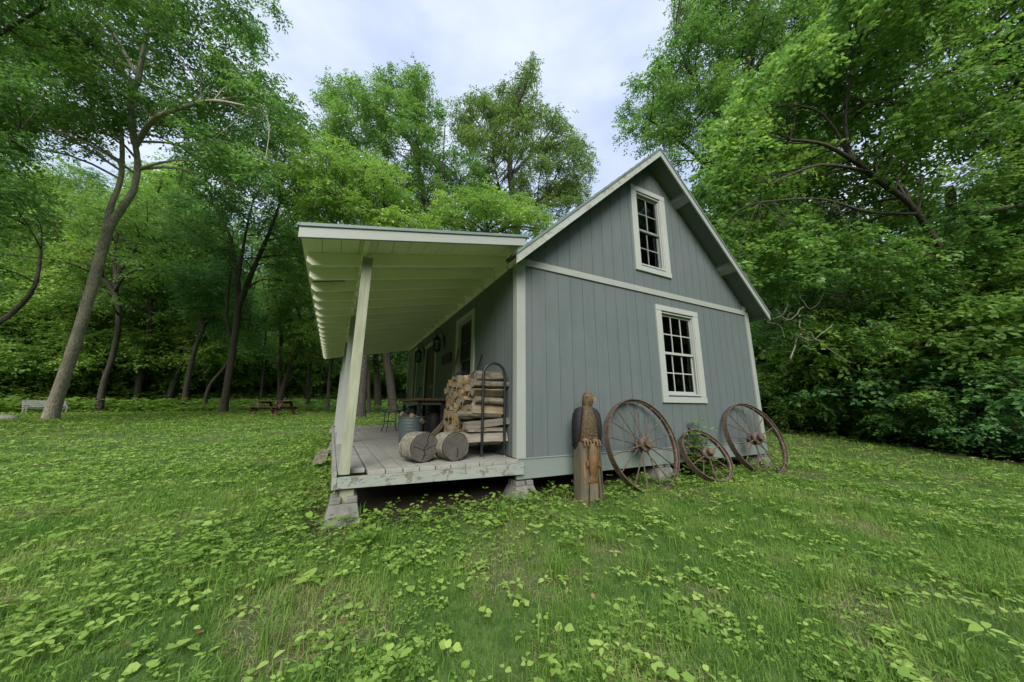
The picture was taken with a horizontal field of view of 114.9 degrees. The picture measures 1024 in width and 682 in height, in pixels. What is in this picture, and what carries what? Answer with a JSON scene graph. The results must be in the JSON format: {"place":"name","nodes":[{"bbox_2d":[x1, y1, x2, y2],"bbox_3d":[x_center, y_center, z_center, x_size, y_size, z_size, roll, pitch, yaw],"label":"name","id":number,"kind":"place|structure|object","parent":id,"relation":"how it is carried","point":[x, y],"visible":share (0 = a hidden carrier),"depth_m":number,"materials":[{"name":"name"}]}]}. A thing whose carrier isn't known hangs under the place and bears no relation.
{"place":"outdoors","nodes":[
{"label":"outdoors","id":0,"kind":"place"},
{"bbox_2d":[0,0,1018,274],"label":"sky","id":1,"kind":"structure","parent":0,"point":[587,48],"materials":[{"name":"white"}]},
{"bbox_2d":[0,225,1023,681],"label":"ground","id":2,"kind":"structure","parent":0,"point":[408,495],"depth_m":2.03,"materials":[{"name":"plant"}]},
{"bbox_2d":[21,400,67,412],"bbox_3d":[-27.246,3.894,19.092,0.615,0.817,1.558,-4,-12,21],"label":"garden bench","id":3,"kind":"object","parent":2,"relation":"on","point":[33,401],"visible":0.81,"depth_m":18.89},
{"bbox_2d":[0,284,99,387],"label":"understorey bush","id":4,"kind":"object","parent":2,"relation":"on","point":[8,338],"visible":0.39,"depth_m":22.45,"materials":[{"name":"green plant"}]},
{"bbox_2d":[0,0,101,324],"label":"woodland tree","id":5,"kind":"object","parent":2,"relation":"on","point":[8,146],"visible":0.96,"depth_m":8.86,"materials":[{"name":"green plant"}]},
{"bbox_2d":[0,307,121,392],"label":"understorey bush","id":6,"kind":"object","parent":2,"relation":"on","point":[31,374],"visible":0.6,"depth_m":22.64,"materials":[{"name":"green plant"}]},
{"bbox_2d":[30,181,101,285],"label":"slim tree","id":7,"kind":"object","parent":2,"relation":"on","point":[68,242],"visible":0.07,"depth_m":25.90,"materials":[{"name":"green plant"}]},
{"bbox_2d":[31,159,114,260],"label":"tree","id":8,"kind":"object","parent":2,"relation":"on","point":[93,175],"visible":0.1,"depth_m":47.50,"materials":[{"name":"green plant"}]},
{"bbox_2d":[0,258,178,366],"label":"understorey bush","id":9,"kind":"object","parent":2,"relation":"on","point":[16,288],"visible":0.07,"depth_m":24.73,"materials":[{"name":"green plant"}]},
{"bbox_2d":[0,241,180,365],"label":"understorey bush","id":10,"kind":"object","parent":2,"relation":"on","point":[109,321],"visible":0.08,"depth_m":26.69,"materials":[{"name":"green plant"}]},
{"bbox_2d":[0,150,200,412],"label":"woodland tree","id":11,"kind":"object","parent":2,"relation":"on","point":[57,267],"visible":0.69,"depth_m":20.45,"materials":[{"name":"green plant"}]},
{"bbox_2d":[83,343,134,387],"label":"understorey bush","id":12,"kind":"object","parent":2,"relation":"on","point":[115,368],"visible":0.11,"depth_m":27.30,"materials":[{"name":"green plant"}]},
{"bbox_2d":[41,325,226,396],"bbox_3d":[-30.001,1.996,27.345,9.831,6.562,10.420,-3,-12,16],"label":"understorey bush","id":13,"kind":"object","parent":2,"relation":"on","point":[127,341],"visible":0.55,"depth_m":26.06,"materials":[{"name":"green plant"}]},
{"bbox_2d":[86,179,193,400],"bbox_3d":[-29.665,-3.375,25.930,13.137,17.889,6.791,-6,-13,27],"label":"woodland tree","id":14,"kind":"object","parent":2,"relation":"on","point":[150,311],"visible":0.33,"depth_m":25.53,"materials":[{"name":"green plant"}]},
{"bbox_2d":[0,0,317,420],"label":"leaning tree","id":15,"kind":"object","parent":2,"relation":"on","point":[96,88],"visible":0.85,"depth_m":11.90,"materials":[{"name":"green plant"}]},
{"bbox_2d":[87,310,236,394],"bbox_3d":[-30.804,0.797,29.613,10.284,8.424,14.642,8,-14,-32],"label":"understorey bush","id":16,"kind":"object","parent":2,"relation":"on","point":[186,328],"visible":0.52,"depth_m":26.78,"materials":[{"name":"green plant"}]},
{"bbox_2d":[108,151,220,392],"bbox_3d":[-30.143,-5.652,27.897,16.133,23.126,7.902,-6,-13,30],"label":"woodland tree","id":17,"kind":"object","parent":2,"relation":"on","point":[157,183],"visible":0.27,"depth_m":26.90,"materials":[{"name":"green plant"}]},
{"bbox_2d":[135,195,241,368],"bbox_3d":[-28.470,-4.295,28.348,14.632,20.660,8.160,-10,-16,42],"label":"woodland tree","id":18,"kind":"object","parent":2,"relation":"on","point":[164,299],"visible":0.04,"depth_m":27.70,"materials":[{"name":"green plant"}]},
{"bbox_2d":[139,252,259,411],"bbox_3d":[-22.003,-1.375,22.861,6.994,12.765,10.275,6,-13,-26],"label":"woodland tree","id":19,"kind":"object","parent":2,"relation":"on","point":[208,280],"visible":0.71,"depth_m":21.72,"materials":[{"name":"green plant"}]},
{"bbox_2d":[166,228,262,401],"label":"woodland tree","id":20,"kind":"object","parent":2,"relation":"on","point":[175,379],"visible":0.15,"depth_m":25.88,"materials":[{"name":"green plant"}]},
{"bbox_2d":[159,314,291,395],"bbox_3d":[-25.868,1.238,32.039,10.043,9.208,14.299,6,-13,-25],"label":"understorey bush","id":21,"kind":"object","parent":2,"relation":"on","point":[239,377],"visible":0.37,"depth_m":30.68,"materials":[{"name":"green plant"}]},
{"bbox_2d":[161,271,300,346],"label":"understorey bush","id":22,"kind":"object","parent":2,"relation":"on","point":[260,298],"visible":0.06,"depth_m":37.85,"materials":[{"name":"green plant"}]},
{"bbox_2d":[147,79,333,413],"bbox_3d":[-16.618,-6.197,20.369,15.320,21.278,8.429,-9,-15,39],"label":"woodland tree","id":23,"kind":"object","parent":2,"relation":"on","point":[191,227],"visible":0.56,"depth_m":18.80,"materials":[{"name":"green plant"}]},
{"bbox_2d":[202,295,288,410],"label":"sapling","id":24,"kind":"object","parent":2,"relation":"on","point":[247,316],"visible":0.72,"depth_m":21.83,"materials":[{"name":"green plant"}]},
{"bbox_2d":[227,191,275,384],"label":"slim tree","id":25,"kind":"object","parent":2,"relation":"on","point":[254,248],"visible":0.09,"depth_m":32.66,"materials":[{"name":"green plant"}]},
{"bbox_2d":[231,197,298,399],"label":"slim tree","id":26,"kind":"object","parent":2,"relation":"on","point":[253,239],"visible":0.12,"depth_m":28.93,"materials":[{"name":"green plant"}]},
{"bbox_2d":[244,401,302,415],"bbox_3d":[-12.002,3.411,16.511,1.840,0.769,1.580,-2,-12,11],"label":"picnic table","id":27,"kind":"object","parent":2,"relation":"on","point":[291,407],"visible":0.94,"depth_m":16.37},
{"bbox_2d":[225,338,322,395],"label":"understorey bush","id":28,"kind":"object","parent":2,"relation":"on","point":[295,375],"visible":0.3,"depth_m":33.41,"materials":[{"name":"green plant"}]},
{"bbox_2d":[241,218,308,319],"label":"tree","id":29,"kind":"object","parent":2,"relation":"on","point":[257,269],"visible":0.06,"depth_m":46.04,"materials":[{"name":"green plant"}]},
{"bbox_2d":[255,280,315,409],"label":"sapling","id":30,"kind":"object","parent":2,"relation":"on","point":[287,311],"visible":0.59,"depth_m":24.23,"materials":[{"name":"green plant"}]},
{"bbox_2d":[248,243,341,410],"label":"woodland tree","id":31,"kind":"object","parent":2,"relation":"on","point":[301,337],"visible":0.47,"depth_m":23.29,"materials":[{"name":"green plant"}]},
{"bbox_2d":[285,313,319,410],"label":"sapling","id":32,"kind":"object","parent":2,"relation":"on","point":[309,387],"visible":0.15,"depth_m":25.90,"materials":[{"name":"green plant"}]},
{"bbox_2d":[288,339,340,398],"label":"understorey bush","id":33,"kind":"object","parent":2,"relation":"on","point":[334,380],"visible":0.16,"depth_m":35.51,"materials":[{"name":"green plant"}]},
{"bbox_2d":[312,449,328,467],"bbox_3d":[-3.018,1.916,5.173,0.170,0.238,1.400,6,-13,-26],"label":"rock","id":34,"kind":"object","parent":2,"relation":"on","point":[318,460],"visible":0.54,"depth_m":4.86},
{"bbox_2d":[315,330,341,411],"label":"woodland tree","id":35,"kind":"object","parent":2,"relation":"on","point":[330,365],"visible":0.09,"depth_m":22.95,"materials":[{"name":"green plant"}]},
{"bbox_2d":[321,491,359,529],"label":"concrete pier","id":36,"kind":"structure","parent":2,"relation":"on","point":[336,507],"depth_m":2.67,"materials":[{"name":"concrete"}]},
{"bbox_2d":[312,315,382,413],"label":"woodland tree","id":37,"kind":"object","parent":2,"relation":"on","point":[374,364],"visible":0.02,"depth_m":20.99,"materials":[{"name":"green plant"}]},
{"bbox_2d":[273,123,444,418],"bbox_3d":[-7.122,-3.318,14.859,7.512,13.711,7.428,6,-13,-26],"label":"crowned tree","id":38,"kind":"object","parent":2,"relation":"on","point":[360,204],"visible":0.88,"depth_m":14.35,"materials":[{"name":"green plant"}]},
{"bbox_2d":[349,221,408,411],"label":"woodland tree","id":39,"kind":"object","parent":2,"relation":"on","point":[377,392],"visible":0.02,"depth_m":23.82,"materials":[{"name":"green plant"}]},
{"bbox_2d":[308,52,453,228],"bbox_3d":[-8.464,-7.312,19.092,10.725,23.199,8.022,0,-12,0],"label":"loose crowned tree","id":40,"kind":"object","parent":2,"relation":"on","point":[411,103],"visible":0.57,"depth_m":18.49,"materials":[{"name":"green plant"}]},
{"bbox_2d":[369,353,406,394],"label":"understorey bush","id":41,"kind":"object","parent":2,"relation":"on","point":[397,382],"visible":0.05,"depth_m":37.61,"materials":[{"name":"green plant"}]},
{"bbox_2d":[370,355,406,396],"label":"understorey bush","id":42,"kind":"object","parent":2,"relation":"on","point":[382,373],"visible":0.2,"depth_m":37.09,"materials":[{"name":"green plant"}]},
{"bbox_2d":[369,350,408,414],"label":"woodland tree","id":43,"kind":"object","parent":2,"relation":"on","point":[401,359],"visible":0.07,"depth_m":19.87,"materials":[{"name":"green plant"}]},
{"bbox_2d":[415,141,494,230],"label":"loose crowned tree","id":44,"kind":"object","parent":2,"relation":"on","point":[450,171],"visible":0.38,"depth_m":21.90,"materials":[{"name":"green plant"}]},
{"bbox_2d":[410,174,559,279],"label":"crowned tree","id":45,"kind":"object","parent":2,"relation":"on","point":[518,215],"visible":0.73,"depth_m":15.77,"materials":[{"name":"green plant"}]},
{"bbox_2d":[1,460,1004,653],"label":"fallen leaves","id":46,"kind":"object","parent":2,"relation":"on","point":[592,596],"visible":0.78,"depth_m":1.74,"materials":[{"name":"green plant"}]},
{"bbox_2d":[0,362,1023,458],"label":"undergrowth","id":47,"kind":"object","parent":2,"relation":"on","point":[194,403],"visible":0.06,"depth_m":23.64,"materials":[{"name":"green plant"}]},
{"bbox_2d":[0,439,1023,681],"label":"dry thatch","id":48,"kind":"object","parent":2,"relation":"on","point":[129,531],"visible":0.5,"depth_m":1.79,"materials":[{"name":"plant"}]},
{"bbox_2d":[0,409,1023,681],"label":"ground cover","id":49,"kind":"object","parent":2,"relation":"on","point":[904,669],"visible":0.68,"depth_m":2.18,"materials":[{"name":"plant"}]},
{"bbox_2d":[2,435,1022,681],"bbox_3d":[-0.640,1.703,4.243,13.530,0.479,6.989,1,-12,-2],"label":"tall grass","id":50,"kind":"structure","parent":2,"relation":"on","point":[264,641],"depth_m":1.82,"materials":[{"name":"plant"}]},
{"bbox_2d":[502,478,537,502],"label":"concrete pier","id":51,"kind":"structure","parent":2,"relation":"on","point":[513,484],"depth_m":3.47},
{"bbox_2d":[444,51,600,233],"bbox_3d":[0.384,-10.650,26.200,13.263,32.597,11.760,-3,-12,18],"label":"conical tree","id":52,"kind":"object","parent":2,"relation":"on","point":[524,118],"visible":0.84,"depth_m":25.33,"materials":[{"name":"green plant"}]},
{"bbox_2d":[298,147,770,502],"bbox_3d":[-0.476,-0.086,7.921,7.461,4.966,8.309,6,-13,-26],"label":"cabin","id":53,"kind":"object","parent":2,"relation":"on","point":[633,282],"visible":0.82,"depth_m":4.57,"materials":[{"name":"wood"}]},
{"bbox_2d":[406,351,412,406],"bbox_3d":[-3.055,1.156,9.856,0.130,1.660,0.608,6,-13,-26],"label":"window","id":54,"kind":"structure","parent":53,"relation":"in","point":[408,388],"depth_m":9.93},
{"bbox_2d":[395,416,426,442],"bbox_3d":[-1.587,1.386,5.121,0.416,0.392,0.416,-3,-12,18],"label":"metal bin","id":55,"kind":"object","parent":53,"relation":"on","point":[406,425],"visible":0.6,"depth_m":4.97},
{"bbox_2d":[409,346,418,405],"bbox_3d":[-2.690,1.016,9.158,0.130,1.660,0.688,6,-13,-26],"label":"window","id":56,"kind":"structure","parent":53,"relation":"in","point":[415,365],"depth_m":9.29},
{"bbox_2d":[399,431,436,462],"bbox_3d":[-0.962,1.082,3.358,0.317,0.293,0.258,11,-16,-43],"label":"log section","id":57,"kind":"object","parent":53,"relation":"on","point":[418,446],"visible":1,"depth_m":3.27,"materials":[{"name":"wood"}]},
{"bbox_2d":[400,398,445,432],"bbox_3d":[-1.821,1.515,6.520,0.564,0.695,1.820,6,-13,-26],"label":"porch table","id":58,"kind":"object","parent":53,"relation":"on","point":[419,402],"visible":0.74,"depth_m":5.89,"materials":[{"name":"brown wood"}]},
{"bbox_2d":[424,347,434,430],"bbox_3d":[-1.890,1.077,7.478,0.133,1.930,0.916,6,-13,-26],"label":"door","id":59,"kind":"structure","parent":53,"relation":"in","point":[431,354],"depth_m":7.62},
{"bbox_2d":[425,405,439,434],"bbox_3d":[-1.499,1.528,6.273,0.298,0.575,0.298,-3,-12,18],"label":"milk can","id":60,"kind":"object","parent":53,"relation":"on","point":[433,419],"visible":0.74,"depth_m":6.16,"materials":[{"name":"black metal"}]},
{"bbox_2d":[435,432,468,460],"bbox_3d":[-0.659,1.106,3.457,0.313,0.289,0.258,10,-15,-39],"label":"log section","id":61,"kind":"object","parent":53,"relation":"on","point":[451,446],"visible":0.94,"depth_m":3.36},
{"bbox_2d":[454,308,475,376],"bbox_3d":[-0.754,0.320,5.437,0.130,1.554,0.940,6,-13,-26],"label":"window","id":62,"kind":"structure","parent":53,"relation":"in","point":[465,331],"depth_m":5.56,"materials":[{"name":"wood"}]},
{"bbox_2d":[453,362,506,458],"bbox_3d":[-0.470,0.861,4.183,0.308,1.056,1.240,6,-13,-26],"label":"firewood rack","id":63,"kind":"object","parent":53,"relation":"on","point":[504,443],"visible":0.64,"depth_m":3.67,"materials":[{"name":"black metal"}]},
{"bbox_2d":[459,431,507,445],"bbox_3d":[-0.328,1.087,3.660,0.546,0.151,0.193,6,-13,-26],"label":"firewood log","id":64,"kind":"object","parent":63,"relation":"on","point":[489,437],"visible":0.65,"depth_m":3.61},
{"bbox_2d":[464,427,502,431],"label":"firewood log","id":65,"kind":"object","parent":64,"relation":"on","point":[486,429],"visible":0.83,"depth_m":3.64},
{"bbox_2d":[462,417,509,429],"bbox_3d":[-0.290,0.932,3.710,0.523,0.080,0.160,0,-10,-26],"label":"firewood log","id":66,"kind":"object","parent":65,"relation":"on","point":[477,424],"visible":0.86,"depth_m":3.65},
{"bbox_2d":[456,411,500,417],"bbox_3d":[-0.377,0.835,3.713,0.511,0.081,0.133,8,-14,-26],"label":"firewood log","id":67,"kind":"object","parent":66,"relation":"on","point":[464,414],"visible":0.78,"depth_m":3.63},
{"bbox_2d":[469,402,502,413],"bbox_3d":[-0.289,0.777,3.766,0.393,0.120,0.137,10,-15,-27],"label":"firewood log","id":68,"kind":"object","parent":67,"relation":"on","point":[489,409],"visible":0.79,"depth_m":3.72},
{"bbox_2d":[472,396,502,405],"bbox_3d":[-0.266,0.692,3.771,0.359,0.091,0.153,9,-14,-24],"label":"firewood log","id":69,"kind":"object","parent":68,"relation":"on","point":[488,400],"visible":0.88,"depth_m":3.72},
{"bbox_2d":[470,387,502,396],"bbox_3d":[-0.275,0.591,3.788,0.386,0.112,0.176,6,-13,-27],"label":"firewood log","id":70,"kind":"object","parent":69,"relation":"on","point":[488,392],"visible":0.89,"depth_m":3.75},
{"bbox_2d":[470,380,509,387],"bbox_3d":[-0.253,0.506,3.812,0.451,0.088,0.124,6,-13,-28],"label":"firewood log","id":71,"kind":"object","parent":70,"relation":"on","point":[489,384],"visible":0.84,"depth_m":3.76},
{"bbox_2d":[474,371,503,380],"bbox_3d":[-0.262,0.418,3.842,0.344,0.136,0.129,3,-11,-26],"label":"firewood log","id":72,"kind":"object","parent":71,"relation":"on","point":[494,375],"visible":0.73,"depth_m":3.80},
{"bbox_2d":[629,183,671,278],"bbox_3d":[2.208,-1.753,5.299,0.796,1.463,0.130,6,-13,-26],"label":"window","id":73,"kind":"structure","parent":53,"relation":"in","point":[649,227],"depth_m":5.32,"materials":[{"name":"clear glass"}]},
{"bbox_2d":[654,304,707,402],"bbox_3d":[2.594,0.219,5.123,1.006,1.479,0.163,6,-13,-26],"label":"window","id":74,"kind":"structure","parent":53,"relation":"in","point":[678,336],"depth_m":5.13,"materials":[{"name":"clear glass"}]},
{"bbox_2d":[571,392,603,505],"bbox_3d":[0.837,1.156,3.612,0.347,1.182,0.347,4,-15,-12],"label":"eagle carving","id":75,"kind":"object","parent":2,"relation":"on","point":[587,443],"visible":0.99,"depth_m":3.50},
{"bbox_2d":[604,399,679,491],"bbox_3d":[1.645,1.296,4.105,1.145,1.145,0.220,6,-27,-25],"label":"steel wheel","id":76,"kind":"object","parent":2,"relation":"on","point":[642,444],"visible":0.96,"depth_m":4.07,"materials":[{"name":"metal"}]},
{"bbox_2d":[639,464,678,481],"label":"concrete pier","id":77,"kind":"structure","parent":2,"relation":"on","point":[665,468],"depth_m":4.47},
{"bbox_2d":[679,429,733,481],"bbox_3d":[2.677,1.577,4.518,0.740,0.740,0.260,4,-44,-17],"label":"steel wheel","id":78,"kind":"object","parent":2,"relation":"on","point":[706,453],"visible":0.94,"depth_m":4.47,"materials":[{"name":"metal"}]},
{"bbox_2d":[681,418,719,476],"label":"climbing plant","id":79,"kind":"object","parent":78,"relation":"attached to","point":[707,468],"visible":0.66,"depth_m":4.59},
{"bbox_2d":[612,0,875,254],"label":"tall tree","id":80,"kind":"object","parent":2,"relation":"on","point":[712,25],"visible":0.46,"depth_m":18.75,"materials":[{"name":"green plant"}]},
{"bbox_2d":[722,403,788,475],"bbox_3d":[3.808,1.526,5.119,1.123,1.123,0.240,4,-31,-18],"label":"steel wheel","id":81,"kind":"object","parent":2,"relation":"on","point":[755,438],"visible":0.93,"depth_m":5.09,"materials":[{"name":"metal"}]},
{"bbox_2d":[741,454,774,467],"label":"concrete pier","id":82,"kind":"structure","parent":2,"relation":"on","point":[765,458],"depth_m":5.58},
{"bbox_2d":[750,302,837,429],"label":"sapling","id":83,"kind":"object","parent":2,"relation":"on","point":[762,345],"visible":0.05,"depth_m":12.69,"materials":[{"name":"green plant"}]},
{"bbox_2d":[752,310,836,426],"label":"understorey bush","id":84,"kind":"object","parent":2,"relation":"on","point":[757,351],"visible":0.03,"depth_m":13.71,"materials":[{"name":"green plant"}]},
{"bbox_2d":[759,381,836,431],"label":"thicket bush","id":85,"kind":"object","parent":2,"relation":"on","point":[780,393],"visible":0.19,"depth_m":12.80,"materials":[{"name":"green plant"}]},
{"bbox_2d":[786,376,885,440],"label":"thicket bush","id":86,"kind":"object","parent":2,"relation":"on","point":[830,411],"visible":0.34,"depth_m":10.62,"materials":[{"name":"green plant"}]},
{"bbox_2d":[683,0,990,353],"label":"broadleaf tree","id":87,"kind":"object","parent":2,"relation":"on","point":[801,67],"visible":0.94,"depth_m":8.88,"materials":[{"name":"green plant"}]},
{"bbox_2d":[756,293,850,367],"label":"dead vine","id":88,"kind":"object","parent":87,"relation":"hanging from","point":[807,338],"visible":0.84,"depth_m":9.39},
{"bbox_2d":[755,339,924,437],"bbox_3d":[10.708,1.948,12.046,5.066,3.486,5.369,-6,-13,29],"label":"understorey bush","id":89,"kind":"object","parent":2,"relation":"on","point":[810,404],"visible":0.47,"depth_m":11.61,"materials":[{"name":"green plant"}]},
{"bbox_2d":[808,385,880,435],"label":"thicket bush","id":90,"kind":"object","parent":2,"relation":"on","point":[824,425],"visible":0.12,"depth_m":11.35,"materials":[{"name":"green plant"}]},
{"bbox_2d":[789,333,910,429],"bbox_3d":[13.005,1.509,11.830,6.970,4.254,5.511,8,-14,-32],"label":"thicket bush","id":91,"kind":"object","parent":2,"relation":"on","point":[865,364],"visible":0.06,"depth_m":10.75,"materials":[{"name":"green plant"}]},
{"bbox_2d":[775,355,948,445],"bbox_3d":[11.643,1.798,9.504,6.376,2.815,4.193,-9,-15,37],"label":"thicket bush","id":92,"kind":"object","parent":2,"relation":"on","point":[878,379],"visible":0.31,"depth_m":9.52,"materials":[{"name":"green plant"}]},
{"bbox_2d":[806,368,934,438],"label":"thicket bush","id":93,"kind":"object","parent":2,"relation":"on","point":[893,398],"visible":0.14,"depth_m":8.83,"materials":[{"name":"green plant"}]},
{"bbox_2d":[750,185,1023,361],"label":"woodland tree","id":94,"kind":"object","parent":2,"relation":"on","point":[963,249],"visible":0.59,"depth_m":9.08,"materials":[{"name":"green plant"}]},
{"bbox_2d":[753,241,1023,447],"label":"understorey bush","id":95,"kind":"object","parent":2,"relation":"on","point":[942,339],"visible":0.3,"depth_m":8.98,"materials":[{"name":"green plant"}]},
{"bbox_2d":[841,378,958,445],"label":"thicket bush","id":96,"kind":"object","parent":2,"relation":"on","point":[862,429],"visible":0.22,"depth_m":9.54,"materials":[{"name":"green plant"}]},
{"bbox_2d":[865,400,945,447],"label":"thicket bush","id":97,"kind":"object","parent":2,"relation":"on","point":[889,424],"visible":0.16,"depth_m":8.57,"materials":[{"name":"green plant"}]},
{"bbox_2d":[838,178,978,283],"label":"tree","id":98,"kind":"object","parent":2,"relation":"on","point":[940,198],"visible":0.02,"depth_m":17.59,"materials":[{"name":"green plant"}]},
{"bbox_2d":[826,355,1016,451],"bbox_3d":[12.152,1.645,8.063,4.223,2.598,6.422,0,-12,4],"label":"thicket bush","id":99,"kind":"object","parent":2,"relation":"on","point":[926,362],"visible":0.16,"depth_m":8.39,"materials":[{"name":"green plant"}]},
{"bbox_2d":[860,395,1010,454],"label":"thicket bush","id":100,"kind":"object","parent":2,"relation":"on","point":[917,426],"visible":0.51,"depth_m":8.16,"materials":[{"name":"green plant"}]},
{"bbox_2d":[855,237,1023,383],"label":"understorey bush","id":101,"kind":"object","parent":2,"relation":"on","point":[1016,348],"visible":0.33,"depth_m":7.78,"materials":[{"name":"green plant"}]},
{"bbox_2d":[864,370,1014,451],"bbox_3d":[11.480,1.719,8.143,3.434,2.029,2.558,-5,-13,24],"label":"thicket bush","id":102,"kind":"object","parent":2,"relation":"on","point":[946,387],"visible":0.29,"depth_m":8.08,"materials":[{"name":"green plant"}]},
{"bbox_2d":[856,0,1023,237],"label":"broadleaf tree","id":103,"kind":"object","parent":2,"relation":"on","point":[996,57],"visible":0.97,"depth_m":7.95,"materials":[{"name":"green plant"}]},
{"bbox_2d":[900,404,1008,458],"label":"thicket bush","id":104,"kind":"object","parent":2,"relation":"on","point":[945,424],"visible":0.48,"depth_m":7.44,"materials":[{"name":"green plant"}]},
{"bbox_2d":[890,353,1023,452],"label":"thicket bush","id":105,"kind":"object","parent":2,"relation":"on","point":[993,371],"visible":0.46,"depth_m":7.31,"materials":[{"name":"green plant"}]},
{"bbox_2d":[910,241,1023,370],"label":"understorey bush","id":106,"kind":"object","parent":2,"relation":"on","point":[993,283],"visible":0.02,"depth_m":9.11,"materials":[{"name":"green plant"}]},
{"bbox_2d":[917,407,1023,456],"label":"thicket bush","id":107,"kind":"object","parent":2,"relation":"on","point":[999,427],"visible":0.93,"depth_m":6.63,"materials":[{"name":"green plant"}]},
{"bbox_2d":[950,356,1023,457],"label":"thicket bush","id":108,"kind":"object","parent":2,"relation":"on","point":[1014,396],"visible":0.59,"depth_m":6.69,"materials":[{"name":"green plant"}]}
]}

